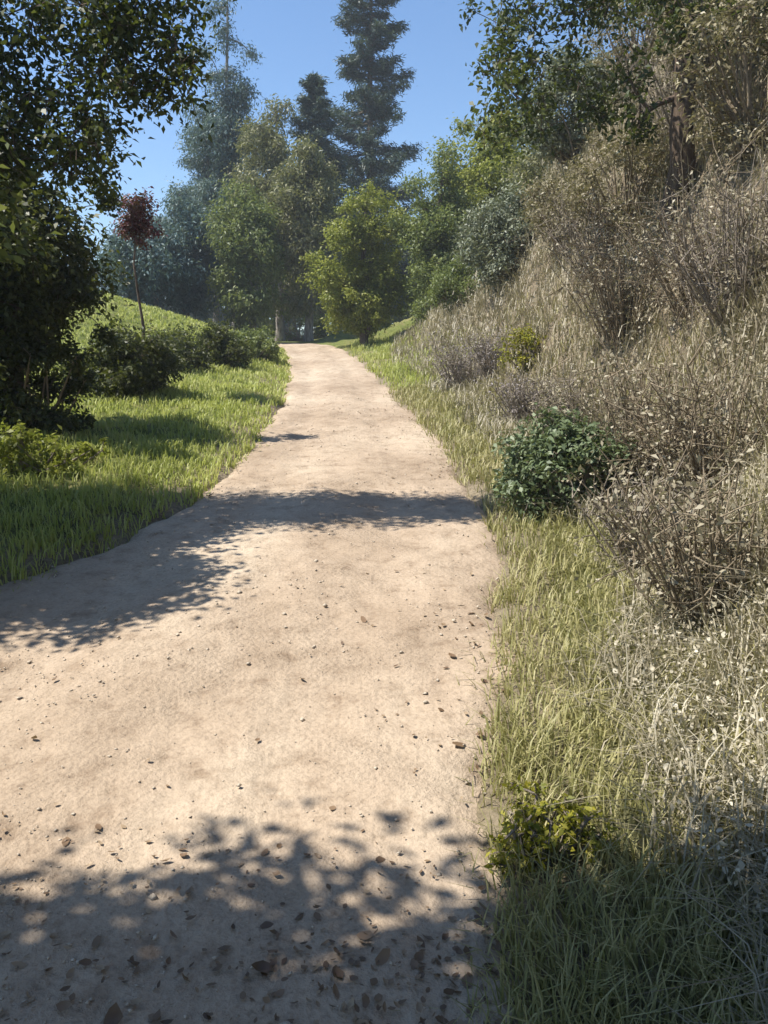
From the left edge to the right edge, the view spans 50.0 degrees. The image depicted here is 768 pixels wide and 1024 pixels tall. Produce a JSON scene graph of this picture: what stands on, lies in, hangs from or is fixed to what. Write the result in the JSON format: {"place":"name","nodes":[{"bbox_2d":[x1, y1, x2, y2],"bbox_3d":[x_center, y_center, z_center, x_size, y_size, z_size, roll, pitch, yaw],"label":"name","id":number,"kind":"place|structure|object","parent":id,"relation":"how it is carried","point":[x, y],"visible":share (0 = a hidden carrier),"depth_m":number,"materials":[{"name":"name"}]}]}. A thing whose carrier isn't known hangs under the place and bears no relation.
{"place":"outdoors","nodes":[
{"label":"outdoors","id":0,"kind":"place"},
{"bbox_2d":[0,342,515,1023],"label":"dirt path","id":1,"kind":"structure","parent":0,"point":[282,778],"depth_m":3.21,"materials":[{"name":"beige soil"}]},
{"bbox_2d":[0,391,506,1023],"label":"pebbles","id":2,"kind":"object","parent":1,"relation":"on","point":[152,895],"visible":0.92,"depth_m":3.56,"materials":[{"name":"stone"}]},
{"bbox_2d":[0,391,510,1023],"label":"fallen leaves","id":3,"kind":"object","parent":1,"relation":"on","point":[114,1015],"visible":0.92,"depth_m":2.13,"materials":[{"name":"brown plant"}]},
{"bbox_2d":[0,0,651,329],"label":"sky","id":4,"kind":"structure","parent":0,"point":[296,39],"materials":[{"name":"blue"}]},
{"bbox_2d":[0,49,767,1023],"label":"ground","id":5,"kind":"structure","parent":0,"point":[342,341],"depth_m":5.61,"materials":[{"name":"green plant"}]},
{"bbox_2d":[0,136,62,264],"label":"bushy tree","id":6,"kind":"object","parent":5,"relation":"on","point":[17,195],"visible":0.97,"depth_m":5.59,"materials":[{"name":"green plant"}]},
{"bbox_2d":[0,318,107,437],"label":"shrub","id":7,"kind":"object","parent":5,"relation":"on","point":[29,410],"visible":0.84,"depth_m":8.56,"materials":[{"name":"green plant"}]},
{"bbox_2d":[0,419,110,476],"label":"leafy shrub","id":8,"kind":"object","parent":5,"relation":"on","point":[22,442],"visible":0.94,"depth_m":7.15,"materials":[{"name":"green plant"}]},
{"bbox_2d":[0,81,135,422],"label":"oak tree","id":9,"kind":"object","parent":5,"relation":"on","point":[31,302],"visible":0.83,"depth_m":8.50,"materials":[{"name":"green plant"}]},
{"bbox_2d":[0,0,236,215],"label":"overhanging tree","id":10,"kind":"object","parent":5,"relation":"on","point":[118,32],"visible":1,"depth_m":5.77,"materials":[{"name":"green plant"}]},
{"bbox_2d":[88,247,149,303],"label":"tree","id":11,"kind":"object","parent":5,"relation":"on","point":[122,295],"visible":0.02,"depth_m":53.36,"materials":[{"name":"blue plant"}]},
{"bbox_2d":[50,308,192,397],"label":"shrub","id":12,"kind":"object","parent":5,"relation":"on","point":[123,371],"visible":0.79,"depth_m":11.72,"materials":[{"name":"green plant"}]},
{"bbox_2d":[107,186,166,366],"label":"red leaved tree","id":13,"kind":"object","parent":5,"relation":"on","point":[136,206],"visible":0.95,"depth_m":11.84,"materials":[{"name":"brown plant"}]},
{"bbox_2d":[95,208,210,313],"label":"pale trunk tree","id":14,"kind":"object","parent":5,"relation":"on","point":[161,266],"visible":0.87,"depth_m":26.37,"materials":[{"name":"green plant"}]},
{"bbox_2d":[99,324,222,371],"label":"shrub","id":15,"kind":"object","parent":5,"relation":"on","point":[198,358],"visible":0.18,"depth_m":15.07,"materials":[{"name":"green plant"}]},
{"bbox_2d":[146,176,229,322],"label":"pale trunk tree","id":16,"kind":"object","parent":5,"relation":"on","point":[182,213],"visible":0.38,"depth_m":28.35,"materials":[{"name":"green plant"}]},
{"bbox_2d":[158,124,230,324],"bbox_3d":[-7.748,-12.620,37.237,3.844,9.780,4.164,5,11,25],"label":"pale trunk tree","id":17,"kind":"object","parent":5,"relation":"on","point":[196,165],"visible":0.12,"depth_m":36.59,"materials":[{"name":"green plant"}]},
{"bbox_2d":[177,293,231,325],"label":"treeline tree","id":18,"kind":"object","parent":5,"relation":"on","point":[211,316],"visible":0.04,"depth_m":55.84,"materials":[{"name":"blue plant"}]},
{"bbox_2d":[153,318,257,370],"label":"shrub","id":19,"kind":"object","parent":5,"relation":"on","point":[232,352],"visible":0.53,"depth_m":16.38,"materials":[{"name":"green plant"}]},
{"bbox_2d":[176,0,265,328],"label":"pale trunk tree","id":20,"kind":"object","parent":5,"relation":"on","point":[234,104],"visible":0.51,"depth_m":33.36,"materials":[{"name":"green plant"}]},
{"bbox_2d":[0,293,490,591],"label":"green grass","id":21,"kind":"structure","parent":5,"relation":"on","point":[194,396],"depth_m":8.60,"materials":[{"name":"green plant"}]},
{"bbox_2d":[193,173,303,331],"bbox_3d":[-4.612,-8.443,28.038,3.752,5.876,3.630,0,10,0],"label":"pale trunk tree","id":22,"kind":"object","parent":5,"relation":"on","point":[246,227],"visible":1,"depth_m":27.37,"materials":[{"name":"green plant"}]},
{"bbox_2d":[229,325,281,361],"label":"shrub","id":23,"kind":"object","parent":5,"relation":"on","point":[266,350],"visible":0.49,"depth_m":18.31,"materials":[{"name":"green plant"}]},
{"bbox_2d":[219,268,291,339],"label":"tree","id":24,"kind":"object","parent":5,"relation":"on","point":[230,324],"visible":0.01,"depth_m":60.18,"materials":[{"name":"green plant"}]},
{"bbox_2d":[217,93,337,340],"bbox_3d":[-4.042,-11.118,31.539,4.745,9.313,4.628,0,10,0],"label":"pale trunk tree","id":25,"kind":"object","parent":5,"relation":"on","point":[272,153],"visible":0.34,"depth_m":30.47,"materials":[{"name":"green plant"}]},
{"bbox_2d":[264,310,314,337],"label":"treeline tree","id":26,"kind":"object","parent":5,"relation":"on","point":[294,330],"visible":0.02,"depth_m":61.91,"materials":[{"name":"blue plant"}]},
{"bbox_2d":[256,302,338,340],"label":"shrub","id":27,"kind":"object","parent":5,"relation":"on","point":[317,332],"visible":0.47,"depth_m":32.95,"materials":[{"name":"green plant"}]},
{"bbox_2d":[256,130,351,341],"bbox_3d":[-2.666,-9.546,29.018,3.820,7.223,3.708,-7,12,-33],"label":"pale trunk tree","id":28,"kind":"object","parent":5,"relation":"on","point":[303,193],"visible":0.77,"depth_m":28.10,"materials":[{"name":"green plant"}]},
{"bbox_2d":[297,267,348,331],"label":"treeline tree","id":29,"kind":"object","parent":5,"relation":"on","point":[339,325],"depth_m":50.20,"materials":[{"name":"green plant"}]},
{"bbox_2d":[274,71,374,338],"bbox_3d":[-2.816,-12.814,35.475,4.795,11.530,5.207,-6,12,-31],"label":"conifer","id":30,"kind":"object","parent":5,"relation":"on","point":[313,106],"visible":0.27,"depth_m":34.40,"materials":[{"name":"green plant"}]},
{"bbox_2d":[296,177,419,345],"bbox_3d":[-0.709,-6.856,23.252,3.148,4.643,3.029,-7,12,-36],"label":"round tree","id":31,"kind":"object","parent":5,"relation":"on","point":[369,302],"visible":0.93,"depth_m":22.79,"materials":[{"name":"green plant"}]},
{"bbox_2d":[295,0,426,306],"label":"tall conifer","id":32,"kind":"object","parent":5,"relation":"on","point":[374,112],"visible":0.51,"depth_m":36.94,"materials":[{"name":"green plant"}]},
{"bbox_2d":[386,246,423,323],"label":"treeline tree","id":33,"kind":"object","parent":5,"relation":"on","point":[403,317],"visible":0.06,"depth_m":54.86,"materials":[{"name":"green plant"}]},
{"bbox_2d":[382,135,485,324],"bbox_3d":[1.348,-7.326,21.905,2.835,5.035,3.040,0,10,0],"label":"green tree","id":34,"kind":"object","parent":5,"relation":"on","point":[428,227],"visible":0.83,"depth_m":21.71,"materials":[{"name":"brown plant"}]},
{"bbox_2d":[420,319,485,390],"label":"dry bush","id":35,"kind":"object","parent":5,"relation":"on","point":[455,371],"visible":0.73,"depth_m":12.71,"materials":[{"name":"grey plant"}]},
{"bbox_2d":[420,248,487,314],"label":"bank bush","id":36,"kind":"object","parent":5,"relation":"on","point":[443,288],"visible":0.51,"depth_m":18.02,"materials":[{"name":"green plant"}]},
{"bbox_2d":[425,97,541,245],"bbox_3d":[3.260,-8.918,23.745,4.131,5.612,4.148,-8,13,-38],"label":"hillside tree","id":37,"kind":"object","parent":5,"relation":"on","point":[482,180],"visible":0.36,"depth_m":22.92,"materials":[{"name":"green plant"}]},
{"bbox_2d":[461,317,509,380],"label":"dry bush","id":38,"kind":"object","parent":5,"relation":"on","point":[489,364],"visible":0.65,"depth_m":11.89,"materials":[{"name":"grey plant"}]},
{"bbox_2d":[441,172,548,295],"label":"bank bush","id":39,"kind":"object","parent":5,"relation":"on","point":[495,249],"visible":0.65,"depth_m":14.01,"materials":[{"name":"green plant"}]},
{"bbox_2d":[473,362,561,424],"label":"dry bush","id":40,"kind":"object","parent":5,"relation":"on","point":[514,409],"visible":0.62,"depth_m":9.42,"materials":[{"name":"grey plant"}]},
{"bbox_2d":[491,323,546,374],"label":"flowering shrub","id":41,"kind":"object","parent":5,"relation":"on","point":[527,338],"visible":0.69,"depth_m":10.74,"materials":[{"name":"yellow plant"}]},
{"bbox_2d":[490,109,573,191],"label":"hillside tree","id":42,"kind":"object","parent":5,"relation":"on","point":[534,163],"visible":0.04,"depth_m":20.47,"materials":[{"name":"green plant"}]},
{"bbox_2d":[484,774,619,879],"bbox_3d":[0.503,1.003,2.548,0.422,0.310,0.367,0,10,0],"label":"weed","id":43,"kind":"object","parent":5,"relation":"on","point":[522,819],"visible":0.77,"depth_m":2.47,"materials":[{"name":"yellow plant"}]},
{"bbox_2d":[512,344,601,433],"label":"dry bush","id":44,"kind":"object","parent":5,"relation":"on","point":[558,393],"visible":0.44,"depth_m":8.10,"materials":[{"name":"brown plant"}]},
{"bbox_2d":[513,148,603,264],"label":"bank scrub","id":45,"kind":"object","parent":5,"relation":"on","point":[537,201],"visible":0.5,"depth_m":11.52,"materials":[{"name":"green plant"}]},
{"bbox_2d":[485,402,638,528],"bbox_3d":[1.334,-0.289,6.131,1.054,1.036,1.101,4,11,22],"label":"round shrub","id":46,"kind":"object","parent":5,"relation":"on","point":[548,457],"visible":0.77,"depth_m":5.96,"materials":[{"name":"green plant"}]},
{"bbox_2d":[513,40,622,169],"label":"bank bush","id":47,"kind":"object","parent":5,"relation":"on","point":[567,133],"visible":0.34,"depth_m":12.80,"materials":[{"name":"green plant"}]},
{"bbox_2d":[505,151,646,289],"bbox_3d":[2.503,-3.535,10.074,1.405,1.622,1.853,-7,12,-35],"label":"dry bush","id":48,"kind":"object","parent":5,"relation":"on","point":[572,229],"visible":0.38,"depth_m":10.01,"materials":[{"name":"brown plant"}]},
{"bbox_2d":[389,4,767,1023],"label":"dry grass","id":49,"kind":"structure","parent":5,"relation":"on","point":[747,878],"depth_m":3.43,"materials":[{"name":"beige plant"}]},
{"bbox_2d":[520,188,693,345],"bbox_3d":[2.359,-2.225,8.050,1.910,1.888,1.914,-7,12,-34],"label":"dry bush","id":50,"kind":"object","parent":5,"relation":"on","point":[611,321],"visible":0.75,"depth_m":8.14,"materials":[{"name":"brown plant"}]},
{"bbox_2d":[455,0,767,225],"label":"leaning tree","id":51,"kind":"object","parent":5,"relation":"on","point":[506,82],"visible":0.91,"depth_m":8.26,"materials":[{"name":"green plant"}]},
{"bbox_2d":[573,0,668,89],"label":"bank scrub","id":52,"kind":"object","parent":5,"relation":"on","point":[618,48],"visible":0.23,"depth_m":11.47,"materials":[{"name":"green plant"}]},
{"bbox_2d":[549,115,695,242],"bbox_3d":[2.905,-3.810,9.512,1.945,1.510,1.670,0,10,0],"label":"bank scrub","id":53,"kind":"object","parent":5,"relation":"on","point":[629,153],"visible":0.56,"depth_m":9.49,"materials":[{"name":"beige plant"}]},
{"bbox_2d":[528,322,731,499],"bbox_3d":[1.816,-0.625,6.186,1.467,1.598,1.571,4,11,23],"label":"dry bush","id":54,"kind":"object","parent":5,"relation":"on","point":[625,405],"visible":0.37,"depth_m":6.02,"materials":[{"name":"brown plant"}]},
{"bbox_2d":[567,453,742,589],"bbox_3d":[1.509,0.117,4.613,0.884,0.920,1.011,0,10,0],"label":"dry bush","id":55,"kind":"object","parent":5,"relation":"on","point":[609,521],"visible":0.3,"depth_m":4.63,"materials":[{"name":"brown plant"}]},
{"bbox_2d":[597,12,723,136],"bbox_3d":[3.435,-5.095,9.582,2.005,1.902,2.004,0,10,0],"label":"dry bush","id":56,"kind":"object","parent":5,"relation":"on","point":[664,92],"visible":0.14,"depth_m":9.55,"materials":[{"name":"brown plant"}]},
{"bbox_2d":[567,422,767,651],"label":"dry bush","id":57,"kind":"object","parent":5,"relation":"on","point":[691,565],"visible":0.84,"depth_m":3.56,"materials":[{"name":"brown plant"}]},
{"bbox_2d":[571,280,767,522],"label":"dry bush","id":58,"kind":"object","parent":5,"relation":"on","point":[673,440],"visible":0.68,"depth_m":5.13,"materials":[{"name":"brown plant"}]},
{"bbox_2d":[592,133,767,351],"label":"dry bush","id":59,"kind":"object","parent":5,"relation":"on","point":[742,267],"visible":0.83,"depth_m":6.32,"materials":[{"name":"brown plant"}]},
{"bbox_2d":[602,113,767,336],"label":"dry bush","id":60,"kind":"object","parent":5,"relation":"on","point":[674,308],"visible":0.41,"depth_m":7.26,"materials":[{"name":"brown plant"}]},
{"bbox_2d":[606,446,767,950],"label":"dry bush","id":61,"kind":"object","parent":5,"relation":"on","point":[741,865],"visible":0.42,"depth_m":2.92,"materials":[{"name":"beige plant"}]},
{"bbox_2d":[640,0,766,77],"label":"bank scrub","id":62,"kind":"object","parent":5,"relation":"on","point":[662,41],"visible":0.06,"depth_m":9.17,"materials":[{"name":"green plant"}]},
{"bbox_2d":[658,0,767,63],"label":"tree","id":63,"kind":"object","parent":5,"relation":"on","point":[730,21],"visible":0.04,"depth_m":8.60,"materials":[{"name":"green plant"}]},
{"bbox_2d":[666,0,767,169],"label":"bank scrub","id":64,"kind":"object","parent":5,"relation":"on","point":[736,114],"visible":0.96,"depth_m":7.37,"materials":[{"name":"beige plant"}]}
]}

